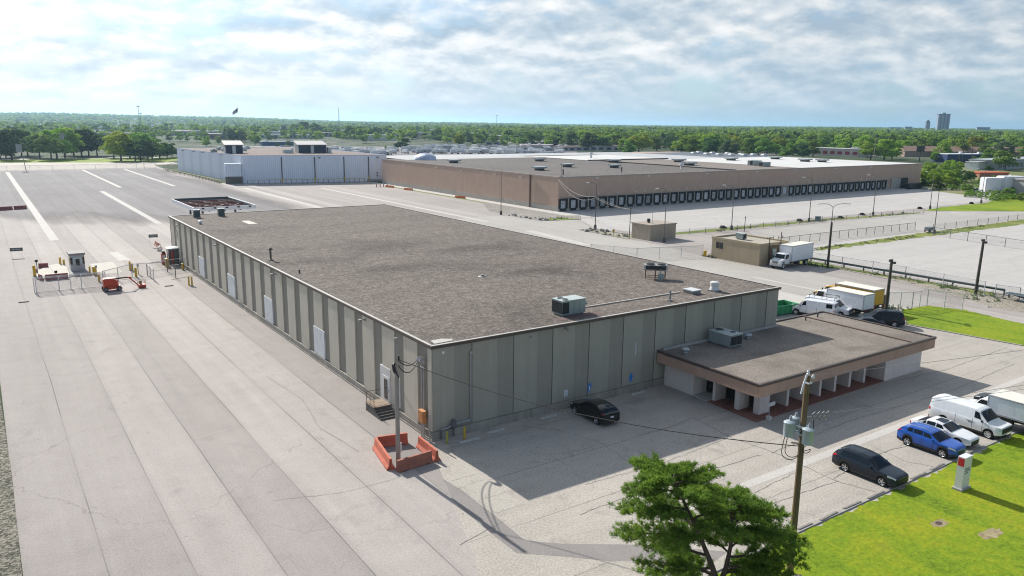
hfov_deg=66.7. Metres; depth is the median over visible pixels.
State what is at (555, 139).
tree
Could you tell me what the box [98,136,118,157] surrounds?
tree
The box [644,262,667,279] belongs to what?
air cooled condenser
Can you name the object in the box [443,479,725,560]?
asphalt patch
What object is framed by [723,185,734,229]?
street lamp
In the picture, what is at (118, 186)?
concrete strip
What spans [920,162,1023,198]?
rough ground
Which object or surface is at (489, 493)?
concrete walk
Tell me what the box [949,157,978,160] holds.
window
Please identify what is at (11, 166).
sandy roadside
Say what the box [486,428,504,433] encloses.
wheel stop
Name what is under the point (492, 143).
distant building
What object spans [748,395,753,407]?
window
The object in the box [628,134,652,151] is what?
tree
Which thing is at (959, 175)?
tree
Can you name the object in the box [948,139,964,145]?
tree
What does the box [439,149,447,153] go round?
parked trailer
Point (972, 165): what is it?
distant building
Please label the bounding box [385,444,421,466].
pen gravel
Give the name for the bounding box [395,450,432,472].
jersey barrier
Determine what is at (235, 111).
flagpole
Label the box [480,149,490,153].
parked trailer
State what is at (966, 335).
kerb
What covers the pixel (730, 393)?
window
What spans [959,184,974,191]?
tree
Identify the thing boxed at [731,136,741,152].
tree
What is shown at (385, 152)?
parked trailer
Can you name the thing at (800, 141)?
tree
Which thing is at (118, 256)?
concrete strip
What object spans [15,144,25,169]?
sign
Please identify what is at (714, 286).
exhaust fan
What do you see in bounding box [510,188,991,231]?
truck court
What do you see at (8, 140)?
tree
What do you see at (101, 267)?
concrete pad
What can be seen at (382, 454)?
jersey barrier
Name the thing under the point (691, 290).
roof hatch
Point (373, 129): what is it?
tree
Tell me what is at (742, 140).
tree
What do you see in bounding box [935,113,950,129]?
high-rise building
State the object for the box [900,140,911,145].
tree
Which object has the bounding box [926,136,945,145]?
tree
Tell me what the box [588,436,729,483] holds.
pavement crack
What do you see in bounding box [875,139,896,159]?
tree
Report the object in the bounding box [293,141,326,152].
roof penthouse
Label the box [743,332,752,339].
roof vent
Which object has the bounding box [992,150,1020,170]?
tree
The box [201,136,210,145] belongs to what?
tree
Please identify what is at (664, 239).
street lamp
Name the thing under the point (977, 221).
chain link fence
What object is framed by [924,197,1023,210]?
grass strip
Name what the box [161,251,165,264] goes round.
red cabinet
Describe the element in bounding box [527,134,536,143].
tree
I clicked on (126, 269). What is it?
chain link fence
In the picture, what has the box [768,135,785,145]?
tree
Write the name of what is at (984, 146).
tree
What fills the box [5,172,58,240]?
concrete strip
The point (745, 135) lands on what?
tree
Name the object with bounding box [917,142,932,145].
tree
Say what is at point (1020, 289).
chain link fence
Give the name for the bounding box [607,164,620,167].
roof ventilator
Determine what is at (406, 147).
parked trailer
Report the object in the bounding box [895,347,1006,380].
pavement crack
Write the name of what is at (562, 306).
rooftop unit
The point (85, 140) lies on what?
tree
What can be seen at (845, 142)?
tree
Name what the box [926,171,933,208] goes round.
street lamp
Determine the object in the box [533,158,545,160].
roof ventilator
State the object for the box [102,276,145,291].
boom lift
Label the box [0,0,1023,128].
sky
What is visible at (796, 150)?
tree
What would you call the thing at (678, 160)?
roof ventilator
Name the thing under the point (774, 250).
door
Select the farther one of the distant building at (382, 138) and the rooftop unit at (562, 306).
the distant building at (382, 138)
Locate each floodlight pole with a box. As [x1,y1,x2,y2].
[882,259,895,308]
[974,239,987,293]
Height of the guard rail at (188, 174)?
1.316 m
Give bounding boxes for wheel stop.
[459,437,479,442]
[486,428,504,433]
[540,414,557,419]
[797,522,812,529]
[819,511,837,520]
[843,501,861,508]
[867,490,884,498]
[910,472,925,478]
[930,463,944,469]
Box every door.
[232,146,235,153]
[380,364,390,403]
[771,248,776,258]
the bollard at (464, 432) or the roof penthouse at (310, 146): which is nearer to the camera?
the bollard at (464, 432)
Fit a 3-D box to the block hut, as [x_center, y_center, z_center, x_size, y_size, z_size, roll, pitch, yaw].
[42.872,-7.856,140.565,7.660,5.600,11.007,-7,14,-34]
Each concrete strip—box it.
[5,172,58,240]
[82,170,120,187]
[100,191,160,223]
[109,252,129,260]
[124,169,174,185]
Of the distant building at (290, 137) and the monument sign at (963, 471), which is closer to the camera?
the monument sign at (963, 471)
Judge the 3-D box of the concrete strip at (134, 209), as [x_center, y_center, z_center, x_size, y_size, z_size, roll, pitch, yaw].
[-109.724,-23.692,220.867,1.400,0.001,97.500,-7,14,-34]
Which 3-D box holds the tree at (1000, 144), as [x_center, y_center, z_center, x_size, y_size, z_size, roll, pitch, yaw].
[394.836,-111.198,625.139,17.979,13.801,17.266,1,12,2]
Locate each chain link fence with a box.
[1,163,156,170]
[32,271,105,292]
[102,262,147,280]
[146,257,185,278]
[166,260,175,277]
[591,244,703,257]
[676,209,922,234]
[778,222,915,242]
[811,252,985,294]
[888,289,963,310]
[933,214,1023,229]
[933,227,1023,248]
[995,284,1023,299]
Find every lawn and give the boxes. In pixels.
[0,157,177,162]
[709,431,1023,575]
[902,306,1023,345]
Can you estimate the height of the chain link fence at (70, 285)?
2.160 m
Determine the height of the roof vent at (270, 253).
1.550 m
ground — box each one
[0,115,1022,575]
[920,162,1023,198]
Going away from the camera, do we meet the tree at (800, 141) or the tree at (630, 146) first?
the tree at (630, 146)
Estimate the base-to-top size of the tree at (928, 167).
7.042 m
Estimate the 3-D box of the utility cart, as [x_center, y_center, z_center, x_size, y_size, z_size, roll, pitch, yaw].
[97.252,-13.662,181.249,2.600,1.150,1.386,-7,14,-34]
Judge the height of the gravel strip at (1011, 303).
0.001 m
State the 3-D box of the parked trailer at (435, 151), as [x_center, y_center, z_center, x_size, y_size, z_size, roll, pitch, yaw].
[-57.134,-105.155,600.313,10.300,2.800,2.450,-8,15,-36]
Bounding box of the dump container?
[904,183,922,188]
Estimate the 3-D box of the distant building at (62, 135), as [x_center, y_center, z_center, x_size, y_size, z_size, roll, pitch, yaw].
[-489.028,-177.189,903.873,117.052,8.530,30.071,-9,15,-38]
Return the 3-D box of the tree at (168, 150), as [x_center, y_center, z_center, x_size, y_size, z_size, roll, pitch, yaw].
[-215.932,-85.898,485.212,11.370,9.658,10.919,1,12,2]
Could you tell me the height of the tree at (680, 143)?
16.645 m
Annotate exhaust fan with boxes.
[707,281,721,291]
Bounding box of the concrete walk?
[438,446,522,512]
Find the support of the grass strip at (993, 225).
on the trailer lot at (1001, 264)
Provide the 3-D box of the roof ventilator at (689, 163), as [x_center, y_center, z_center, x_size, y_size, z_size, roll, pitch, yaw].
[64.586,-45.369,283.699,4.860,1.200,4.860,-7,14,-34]
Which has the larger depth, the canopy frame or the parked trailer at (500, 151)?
the parked trailer at (500, 151)
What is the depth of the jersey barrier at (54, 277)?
117.30 m
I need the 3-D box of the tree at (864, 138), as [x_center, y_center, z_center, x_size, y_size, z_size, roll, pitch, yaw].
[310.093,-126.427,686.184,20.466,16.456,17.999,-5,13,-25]
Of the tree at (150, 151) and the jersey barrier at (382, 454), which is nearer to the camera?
the jersey barrier at (382, 454)
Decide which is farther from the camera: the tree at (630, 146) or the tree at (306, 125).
the tree at (306, 125)
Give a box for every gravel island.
[463,199,578,220]
[591,230,635,238]
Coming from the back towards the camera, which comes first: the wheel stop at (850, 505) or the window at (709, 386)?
the window at (709, 386)
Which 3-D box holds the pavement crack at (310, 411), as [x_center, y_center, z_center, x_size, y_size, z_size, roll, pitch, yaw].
[-17.333,10.234,65.772,0.949,0.001,20.926,-7,14,-32]
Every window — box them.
[73,257,81,263]
[261,136,319,137]
[563,148,587,149]
[591,147,618,149]
[706,380,712,393]
[716,242,722,248]
[725,387,734,401]
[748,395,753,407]
[823,151,856,154]
[913,429,922,434]
[923,432,931,438]
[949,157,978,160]
[999,162,1022,167]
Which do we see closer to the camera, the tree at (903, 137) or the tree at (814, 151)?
the tree at (814, 151)
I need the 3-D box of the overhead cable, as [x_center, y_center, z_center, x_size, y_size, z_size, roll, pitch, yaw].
[3.546,7.026,47.355,26.909,1.156,0.054,8,14,30]
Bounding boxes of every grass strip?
[0,157,158,159]
[394,187,485,202]
[676,212,919,233]
[800,260,994,294]
[815,219,1023,250]
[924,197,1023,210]
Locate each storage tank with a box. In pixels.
[979,177,1003,192]
[996,176,1023,190]
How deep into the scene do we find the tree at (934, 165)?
377.53 m
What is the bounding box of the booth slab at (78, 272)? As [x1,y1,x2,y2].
[68,267,89,276]
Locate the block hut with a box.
[711,232,787,265]
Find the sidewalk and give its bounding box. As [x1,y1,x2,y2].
[368,182,574,214]
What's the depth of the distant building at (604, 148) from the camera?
690.35 m
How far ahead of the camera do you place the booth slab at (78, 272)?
122.23 m
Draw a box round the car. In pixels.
[974,392,990,399]
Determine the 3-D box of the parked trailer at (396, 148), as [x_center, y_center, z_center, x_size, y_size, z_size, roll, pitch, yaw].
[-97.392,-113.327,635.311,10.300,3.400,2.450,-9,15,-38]
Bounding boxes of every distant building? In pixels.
[57,132,130,139]
[146,130,212,134]
[174,130,219,135]
[206,133,250,139]
[259,140,293,145]
[260,134,321,138]
[306,133,332,136]
[359,134,395,139]
[416,132,478,138]
[485,141,506,145]
[519,143,552,146]
[522,141,557,145]
[554,144,588,150]
[589,145,625,150]
[808,147,871,156]
[898,146,943,156]
[932,152,991,161]
[950,146,990,153]
[965,161,985,169]
[967,171,1009,177]
[968,156,1023,169]
[988,147,1023,156]
[1012,178,1023,193]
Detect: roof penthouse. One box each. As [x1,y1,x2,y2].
[222,141,243,153]
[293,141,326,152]
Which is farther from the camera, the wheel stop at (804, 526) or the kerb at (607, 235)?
the kerb at (607, 235)
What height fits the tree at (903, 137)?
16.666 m
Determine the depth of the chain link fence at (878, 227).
172.21 m
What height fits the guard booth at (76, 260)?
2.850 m
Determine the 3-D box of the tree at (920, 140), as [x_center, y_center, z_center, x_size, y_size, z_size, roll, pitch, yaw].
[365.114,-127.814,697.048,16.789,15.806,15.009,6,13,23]
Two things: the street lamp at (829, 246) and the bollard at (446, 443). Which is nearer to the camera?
the bollard at (446, 443)
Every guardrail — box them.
[812,257,1005,294]
[1003,292,1023,300]
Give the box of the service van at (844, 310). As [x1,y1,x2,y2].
[805,292,852,315]
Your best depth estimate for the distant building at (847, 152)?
633.85 m
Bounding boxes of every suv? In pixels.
[570,398,619,424]
[857,308,904,326]
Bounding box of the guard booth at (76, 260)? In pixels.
[67,250,85,270]
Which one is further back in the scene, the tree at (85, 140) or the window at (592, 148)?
the window at (592, 148)
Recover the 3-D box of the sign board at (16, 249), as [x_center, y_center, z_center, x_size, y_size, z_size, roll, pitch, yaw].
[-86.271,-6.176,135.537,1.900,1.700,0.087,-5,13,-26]
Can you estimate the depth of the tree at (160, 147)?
474.02 m
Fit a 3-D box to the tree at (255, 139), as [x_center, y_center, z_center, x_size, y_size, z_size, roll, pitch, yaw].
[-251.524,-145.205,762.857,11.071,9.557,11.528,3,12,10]
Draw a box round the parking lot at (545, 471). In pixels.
[430,325,1023,575]
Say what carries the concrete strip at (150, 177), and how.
on the yard asphalt
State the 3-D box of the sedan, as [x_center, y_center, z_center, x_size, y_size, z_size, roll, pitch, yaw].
[33.872,11.070,60.965,2.167,1.455,4.708,-7,14,-34]
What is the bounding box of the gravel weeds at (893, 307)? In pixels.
[550,216,1003,310]
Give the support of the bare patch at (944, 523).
on the lawn at (895, 533)
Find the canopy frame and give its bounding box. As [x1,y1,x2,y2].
[171,196,255,214]
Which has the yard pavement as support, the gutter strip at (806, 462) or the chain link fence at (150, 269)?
the chain link fence at (150, 269)
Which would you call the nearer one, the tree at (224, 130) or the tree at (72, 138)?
the tree at (72, 138)
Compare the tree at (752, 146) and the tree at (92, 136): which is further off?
the tree at (752, 146)
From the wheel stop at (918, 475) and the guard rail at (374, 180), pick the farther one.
the guard rail at (374, 180)
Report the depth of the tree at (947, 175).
323.33 m
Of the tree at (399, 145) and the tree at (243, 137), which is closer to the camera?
the tree at (399, 145)
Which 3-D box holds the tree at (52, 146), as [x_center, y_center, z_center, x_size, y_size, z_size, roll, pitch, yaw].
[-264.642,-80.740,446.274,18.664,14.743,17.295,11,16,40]
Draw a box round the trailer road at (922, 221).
[750,212,1023,242]
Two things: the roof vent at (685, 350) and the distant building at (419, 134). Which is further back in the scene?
the distant building at (419, 134)
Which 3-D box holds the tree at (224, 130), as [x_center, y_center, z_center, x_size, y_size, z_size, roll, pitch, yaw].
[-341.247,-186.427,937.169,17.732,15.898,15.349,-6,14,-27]
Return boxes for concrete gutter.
[753,277,909,308]
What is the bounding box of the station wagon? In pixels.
[832,444,908,486]
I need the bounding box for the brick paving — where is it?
[707,375,883,421]
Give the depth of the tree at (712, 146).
588.49 m
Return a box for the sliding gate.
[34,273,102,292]
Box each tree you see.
[0,129,30,159]
[12,130,37,156]
[24,132,47,157]
[32,134,67,159]
[37,127,74,158]
[53,126,84,157]
[73,128,97,155]
[77,130,102,155]
[96,134,105,155]
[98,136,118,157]
[103,131,134,160]
[118,133,138,157]
[122,141,144,160]
[124,132,156,160]
[134,139,160,160]
[151,137,165,158]
[155,137,169,157]
[160,143,175,157]
[166,134,172,141]
[168,143,176,154]
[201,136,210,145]
[215,136,221,143]
[221,126,230,137]
[225,128,239,140]
[236,129,246,141]
[249,135,261,142]
[298,122,308,132]
[309,123,324,132]
[342,125,355,135]
[366,126,378,133]
[393,142,401,147]
[400,138,410,147]
[453,133,465,143]
[466,137,473,142]
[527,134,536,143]
[550,133,564,143]
[565,133,577,145]
[578,132,598,146]
[596,137,612,145]
[607,450,814,575]
[610,135,623,144]
[611,134,621,143]
[617,139,627,149]
[621,140,636,151]
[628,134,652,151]
[649,136,663,150]
[662,135,675,146]
[665,137,678,150]
[671,134,690,151]
[683,136,701,151]
[697,135,714,149]
[700,137,720,152]
[709,133,722,138]
[717,138,732,147]
[719,140,739,152]
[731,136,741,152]
[737,133,753,150]
[737,139,748,151]
[740,137,759,153]
[754,130,768,137]
[754,138,779,153]
[755,135,767,138]
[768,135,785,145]
[771,137,788,153]
[778,142,795,156]
[786,140,799,153]
[794,140,806,149]
[795,142,810,157]
[804,136,817,142]
[807,139,821,156]
[817,138,834,146]
[818,136,831,146]
[830,136,843,147]
[837,137,852,147]
[847,136,860,147]
[852,136,873,146]
[856,139,867,148]
[860,142,883,158]
[875,137,895,148]
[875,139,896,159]
[881,140,903,158]
[894,135,911,147]
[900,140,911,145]
[912,136,927,145]
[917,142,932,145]
[918,178,931,188]
[920,169,936,180]
[921,162,937,170]
[922,165,930,175]
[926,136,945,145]
[926,172,944,186]
[930,153,939,161]
[931,141,952,154]
[934,181,945,187]
[937,163,949,172]
[941,170,958,181]
[942,169,962,178]
[945,177,958,186]
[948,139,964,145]
[948,161,964,169]
[949,178,962,183]
[957,142,970,150]
[959,170,973,181]
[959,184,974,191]
[966,137,985,146]
[976,143,990,151]
[980,147,995,157]
[984,165,993,169]
[992,141,1014,152]
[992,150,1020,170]
[1013,138,1023,155]
[1015,192,1023,200]
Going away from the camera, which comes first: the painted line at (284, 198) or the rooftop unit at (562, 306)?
the rooftop unit at (562, 306)
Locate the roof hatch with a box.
[683,287,701,294]
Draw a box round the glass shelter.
[165,246,178,264]
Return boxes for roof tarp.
[414,152,435,159]
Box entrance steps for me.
[365,389,394,420]
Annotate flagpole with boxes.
[232,107,239,140]
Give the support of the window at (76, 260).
in the guard booth at (76, 260)
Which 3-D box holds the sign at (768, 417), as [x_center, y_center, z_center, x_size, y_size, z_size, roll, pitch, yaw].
[21.502,10.168,64.578,0.800,1.470,0.350,-7,14,-34]
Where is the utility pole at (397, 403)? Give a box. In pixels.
[392,337,401,459]
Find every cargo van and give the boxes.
[792,298,838,313]
[928,393,1012,438]
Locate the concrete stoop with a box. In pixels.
[693,391,711,401]
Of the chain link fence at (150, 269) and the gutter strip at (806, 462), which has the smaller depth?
the gutter strip at (806, 462)
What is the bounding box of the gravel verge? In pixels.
[0,400,21,575]
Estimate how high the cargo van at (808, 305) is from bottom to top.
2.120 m
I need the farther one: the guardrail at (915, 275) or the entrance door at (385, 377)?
the guardrail at (915, 275)
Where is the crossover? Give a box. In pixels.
[897,422,965,457]
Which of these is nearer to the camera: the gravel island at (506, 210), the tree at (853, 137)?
the gravel island at (506, 210)
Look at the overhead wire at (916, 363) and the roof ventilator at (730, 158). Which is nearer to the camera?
the overhead wire at (916, 363)
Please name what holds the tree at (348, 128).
on the ground at (192, 143)
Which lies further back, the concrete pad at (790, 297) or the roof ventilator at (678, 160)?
the roof ventilator at (678, 160)
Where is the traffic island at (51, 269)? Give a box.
[36,264,70,278]
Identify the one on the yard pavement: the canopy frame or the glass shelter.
the glass shelter
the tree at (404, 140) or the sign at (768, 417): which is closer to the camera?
the sign at (768, 417)
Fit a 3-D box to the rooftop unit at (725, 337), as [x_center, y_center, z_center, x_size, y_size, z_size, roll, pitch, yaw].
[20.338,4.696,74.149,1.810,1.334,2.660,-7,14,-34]
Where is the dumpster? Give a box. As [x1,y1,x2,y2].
[777,300,798,314]
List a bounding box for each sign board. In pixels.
[10,247,22,252]
[148,234,157,237]
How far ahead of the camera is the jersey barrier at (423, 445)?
57.05 m
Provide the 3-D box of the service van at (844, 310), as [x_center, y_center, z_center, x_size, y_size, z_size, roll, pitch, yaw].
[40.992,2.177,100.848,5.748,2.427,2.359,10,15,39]
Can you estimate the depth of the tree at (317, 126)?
1243.06 m
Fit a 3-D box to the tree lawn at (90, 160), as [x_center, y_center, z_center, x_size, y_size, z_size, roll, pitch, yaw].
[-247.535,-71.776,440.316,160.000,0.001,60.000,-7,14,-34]
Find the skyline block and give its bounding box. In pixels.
[976,127,989,130]
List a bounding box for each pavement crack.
[268,377,350,446]
[580,455,758,514]
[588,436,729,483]
[637,418,874,491]
[772,364,1013,452]
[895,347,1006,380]
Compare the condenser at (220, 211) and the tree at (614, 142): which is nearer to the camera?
the condenser at (220, 211)
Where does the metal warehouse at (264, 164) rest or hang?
on the yard pavement
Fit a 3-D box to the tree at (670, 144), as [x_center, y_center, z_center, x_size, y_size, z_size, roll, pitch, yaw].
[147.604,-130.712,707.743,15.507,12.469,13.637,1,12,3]
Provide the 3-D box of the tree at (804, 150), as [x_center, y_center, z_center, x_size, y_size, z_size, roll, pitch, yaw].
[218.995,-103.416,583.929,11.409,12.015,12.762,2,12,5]
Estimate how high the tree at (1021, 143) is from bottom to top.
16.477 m
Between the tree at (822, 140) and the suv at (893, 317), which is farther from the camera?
the tree at (822, 140)
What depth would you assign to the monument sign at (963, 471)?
52.12 m
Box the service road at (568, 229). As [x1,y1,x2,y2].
[459,215,947,325]
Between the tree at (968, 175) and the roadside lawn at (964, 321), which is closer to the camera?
the roadside lawn at (964, 321)
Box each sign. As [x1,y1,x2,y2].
[15,144,25,169]
[766,401,774,419]
[952,453,972,491]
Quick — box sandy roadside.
[0,162,177,170]
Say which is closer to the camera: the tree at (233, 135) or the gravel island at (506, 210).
the gravel island at (506, 210)
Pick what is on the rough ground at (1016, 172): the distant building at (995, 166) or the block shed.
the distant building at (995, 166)
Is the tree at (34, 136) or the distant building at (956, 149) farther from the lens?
the distant building at (956, 149)
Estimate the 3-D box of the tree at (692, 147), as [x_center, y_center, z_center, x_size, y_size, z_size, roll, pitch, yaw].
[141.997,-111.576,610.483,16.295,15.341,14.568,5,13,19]
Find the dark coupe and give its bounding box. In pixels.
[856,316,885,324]
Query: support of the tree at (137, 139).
on the grass strip at (76, 158)
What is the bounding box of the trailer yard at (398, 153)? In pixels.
[243,146,576,155]
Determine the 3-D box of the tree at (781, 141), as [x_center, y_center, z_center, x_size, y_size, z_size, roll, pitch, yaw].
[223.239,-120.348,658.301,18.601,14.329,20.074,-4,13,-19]
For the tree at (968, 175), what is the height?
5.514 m
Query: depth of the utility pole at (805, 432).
40.31 m
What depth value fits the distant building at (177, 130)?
1202.65 m
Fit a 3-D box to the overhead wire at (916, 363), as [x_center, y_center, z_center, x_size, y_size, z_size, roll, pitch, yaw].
[46.585,1.693,52.807,67.769,1.550,0.017,-4,13,-23]
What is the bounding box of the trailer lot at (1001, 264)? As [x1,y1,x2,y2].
[750,212,1023,293]
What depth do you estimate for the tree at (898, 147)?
583.53 m
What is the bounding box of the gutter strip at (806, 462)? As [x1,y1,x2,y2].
[682,376,1023,509]
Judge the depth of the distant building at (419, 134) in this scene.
1128.74 m
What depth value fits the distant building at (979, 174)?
382.21 m
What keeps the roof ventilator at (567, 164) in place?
on the distribution warehouse at (640, 178)
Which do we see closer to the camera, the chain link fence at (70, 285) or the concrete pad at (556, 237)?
the chain link fence at (70, 285)
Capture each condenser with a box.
[193,209,200,217]
[217,208,224,215]
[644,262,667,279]
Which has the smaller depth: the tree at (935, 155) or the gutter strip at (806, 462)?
the gutter strip at (806, 462)
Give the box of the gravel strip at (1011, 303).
[854,272,1023,312]
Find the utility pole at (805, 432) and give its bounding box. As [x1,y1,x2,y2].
[781,370,831,571]
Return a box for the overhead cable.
[399,359,797,445]
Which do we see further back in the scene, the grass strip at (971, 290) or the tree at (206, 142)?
the tree at (206, 142)
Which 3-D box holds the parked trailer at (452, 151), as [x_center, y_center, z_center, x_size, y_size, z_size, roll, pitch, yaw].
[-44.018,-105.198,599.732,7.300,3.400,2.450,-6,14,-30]
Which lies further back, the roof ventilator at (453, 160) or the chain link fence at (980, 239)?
the roof ventilator at (453, 160)
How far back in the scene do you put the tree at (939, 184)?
304.98 m
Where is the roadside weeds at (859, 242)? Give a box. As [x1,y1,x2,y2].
[716,212,984,250]
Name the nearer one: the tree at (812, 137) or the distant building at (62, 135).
the tree at (812, 137)
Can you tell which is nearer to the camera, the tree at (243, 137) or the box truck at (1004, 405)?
the box truck at (1004, 405)
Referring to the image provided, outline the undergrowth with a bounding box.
[937,175,1017,200]
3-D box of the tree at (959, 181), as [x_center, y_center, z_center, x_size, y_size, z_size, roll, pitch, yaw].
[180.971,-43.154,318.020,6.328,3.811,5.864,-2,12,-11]
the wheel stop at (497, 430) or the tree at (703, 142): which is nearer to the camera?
the wheel stop at (497, 430)
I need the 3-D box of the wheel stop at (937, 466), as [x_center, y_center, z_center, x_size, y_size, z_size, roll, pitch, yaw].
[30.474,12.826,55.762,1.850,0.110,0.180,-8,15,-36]
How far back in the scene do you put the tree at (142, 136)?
451.07 m
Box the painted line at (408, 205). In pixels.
[321,188,489,221]
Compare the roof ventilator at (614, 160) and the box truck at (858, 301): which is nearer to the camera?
the box truck at (858, 301)
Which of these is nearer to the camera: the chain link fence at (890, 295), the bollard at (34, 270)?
the chain link fence at (890, 295)
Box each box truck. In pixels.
[769,241,813,268]
[807,286,874,313]
[815,281,884,308]
[969,389,1023,425]
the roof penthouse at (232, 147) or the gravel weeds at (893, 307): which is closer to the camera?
the gravel weeds at (893, 307)
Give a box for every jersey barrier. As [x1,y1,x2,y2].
[0,206,12,210]
[14,205,26,209]
[38,263,48,267]
[45,273,67,280]
[372,438,394,469]
[377,432,407,447]
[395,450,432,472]
[416,436,440,461]
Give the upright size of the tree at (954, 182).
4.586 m
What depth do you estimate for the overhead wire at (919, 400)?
42.85 m
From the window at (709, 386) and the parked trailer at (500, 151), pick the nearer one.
the window at (709, 386)
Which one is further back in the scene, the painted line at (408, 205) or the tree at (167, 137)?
the tree at (167, 137)
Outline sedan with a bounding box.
[910,416,979,445]
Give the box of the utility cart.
[924,226,933,231]
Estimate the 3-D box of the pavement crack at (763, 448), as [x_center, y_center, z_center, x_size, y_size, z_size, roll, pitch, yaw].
[16.988,12.559,56.555,6.855,0.001,16.108,-7,14,-34]
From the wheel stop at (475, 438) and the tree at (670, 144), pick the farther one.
the tree at (670, 144)
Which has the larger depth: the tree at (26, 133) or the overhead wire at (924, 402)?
the tree at (26, 133)
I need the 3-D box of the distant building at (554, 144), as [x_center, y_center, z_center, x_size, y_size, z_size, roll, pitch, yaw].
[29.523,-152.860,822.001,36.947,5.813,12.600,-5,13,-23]
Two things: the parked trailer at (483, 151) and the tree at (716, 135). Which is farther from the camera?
the tree at (716, 135)
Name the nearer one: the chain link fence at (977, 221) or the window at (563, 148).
the chain link fence at (977, 221)
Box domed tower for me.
[925,120,929,129]
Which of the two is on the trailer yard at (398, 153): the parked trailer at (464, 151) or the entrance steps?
the parked trailer at (464, 151)
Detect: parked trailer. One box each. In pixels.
[378,150,387,154]
[386,147,398,150]
[401,146,411,149]
[431,150,440,153]
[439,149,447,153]
[450,149,459,153]
[462,149,469,153]
[468,149,480,153]
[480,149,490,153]
[496,150,504,153]
[505,150,514,153]
[546,147,553,150]
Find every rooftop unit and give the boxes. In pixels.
[282,148,293,152]
[326,147,331,152]
[551,295,587,316]
[708,327,742,347]
[736,232,746,239]
[747,160,761,164]
[758,162,770,166]
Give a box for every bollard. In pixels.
[32,265,35,276]
[445,431,448,444]
[463,426,465,439]
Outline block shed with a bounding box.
[631,215,676,240]
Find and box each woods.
[0,112,1023,147]
[0,122,569,144]
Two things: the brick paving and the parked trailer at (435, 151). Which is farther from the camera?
the parked trailer at (435, 151)
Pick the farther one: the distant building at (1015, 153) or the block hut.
the distant building at (1015, 153)
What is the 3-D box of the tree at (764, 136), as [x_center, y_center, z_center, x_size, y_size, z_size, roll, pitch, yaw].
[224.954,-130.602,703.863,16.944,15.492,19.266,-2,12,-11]
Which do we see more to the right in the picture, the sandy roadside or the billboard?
the billboard
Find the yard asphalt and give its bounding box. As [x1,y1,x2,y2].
[0,168,287,221]
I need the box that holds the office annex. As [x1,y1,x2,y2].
[657,311,936,414]
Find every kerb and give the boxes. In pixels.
[540,215,580,220]
[579,229,626,238]
[701,427,1023,575]
[838,268,989,306]
[907,324,1022,345]
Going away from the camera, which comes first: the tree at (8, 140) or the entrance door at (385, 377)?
the entrance door at (385, 377)
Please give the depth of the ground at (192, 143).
721.36 m
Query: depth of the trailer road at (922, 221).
191.81 m
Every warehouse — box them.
[168,204,780,442]
[177,147,386,183]
[382,151,921,211]
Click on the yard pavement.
(156, 425)
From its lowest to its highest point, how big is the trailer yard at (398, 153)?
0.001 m
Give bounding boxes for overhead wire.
[818,350,1020,374]
[820,385,1021,413]
[828,389,1022,413]
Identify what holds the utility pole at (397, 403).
on the pen gravel
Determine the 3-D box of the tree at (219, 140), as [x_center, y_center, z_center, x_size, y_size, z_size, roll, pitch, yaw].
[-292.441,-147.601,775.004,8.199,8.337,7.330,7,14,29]
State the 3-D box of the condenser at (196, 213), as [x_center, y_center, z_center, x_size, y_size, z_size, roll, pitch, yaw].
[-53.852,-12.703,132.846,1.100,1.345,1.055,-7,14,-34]
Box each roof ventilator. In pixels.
[446,159,460,162]
[532,166,546,169]
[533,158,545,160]
[560,163,574,166]
[606,159,620,162]
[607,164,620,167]
[671,159,686,161]
[681,162,697,164]
[724,157,737,159]
[768,156,781,158]
[797,158,812,161]
[815,159,829,161]
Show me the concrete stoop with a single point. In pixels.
(706, 396)
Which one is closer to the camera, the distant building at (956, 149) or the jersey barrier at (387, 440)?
the jersey barrier at (387, 440)
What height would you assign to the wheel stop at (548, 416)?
0.110 m
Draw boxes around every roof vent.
[268,247,273,260]
[679,347,690,354]
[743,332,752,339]
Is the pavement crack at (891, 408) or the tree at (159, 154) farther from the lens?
the tree at (159, 154)
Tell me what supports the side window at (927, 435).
in the crossover
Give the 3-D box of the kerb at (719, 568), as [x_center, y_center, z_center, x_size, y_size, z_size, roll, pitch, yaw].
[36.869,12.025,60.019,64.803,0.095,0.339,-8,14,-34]
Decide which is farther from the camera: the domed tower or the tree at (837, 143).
the domed tower
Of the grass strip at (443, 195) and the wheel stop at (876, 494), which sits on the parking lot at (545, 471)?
the wheel stop at (876, 494)
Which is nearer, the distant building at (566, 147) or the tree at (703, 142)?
the tree at (703, 142)
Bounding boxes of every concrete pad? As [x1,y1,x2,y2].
[90,262,121,273]
[526,230,589,244]
[778,291,804,302]
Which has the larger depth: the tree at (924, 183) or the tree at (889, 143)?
the tree at (889, 143)
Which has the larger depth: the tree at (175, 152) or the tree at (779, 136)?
the tree at (779, 136)
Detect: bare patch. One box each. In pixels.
[931,519,947,526]
[978,528,1002,539]
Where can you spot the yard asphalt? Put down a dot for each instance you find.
(57, 193)
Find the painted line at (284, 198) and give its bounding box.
[244,188,322,207]
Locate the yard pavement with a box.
[0,167,1023,575]
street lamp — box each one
[586,182,596,228]
[656,188,666,242]
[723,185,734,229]
[803,177,812,220]
[817,203,850,265]
[872,175,876,215]
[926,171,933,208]
[932,189,942,233]
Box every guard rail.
[165,168,220,183]
[247,178,364,183]
[367,179,381,181]
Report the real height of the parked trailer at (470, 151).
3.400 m
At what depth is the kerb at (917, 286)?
119.25 m
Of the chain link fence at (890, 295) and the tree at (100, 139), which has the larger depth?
the tree at (100, 139)
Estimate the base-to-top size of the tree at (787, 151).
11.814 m
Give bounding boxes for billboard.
[916,146,924,161]

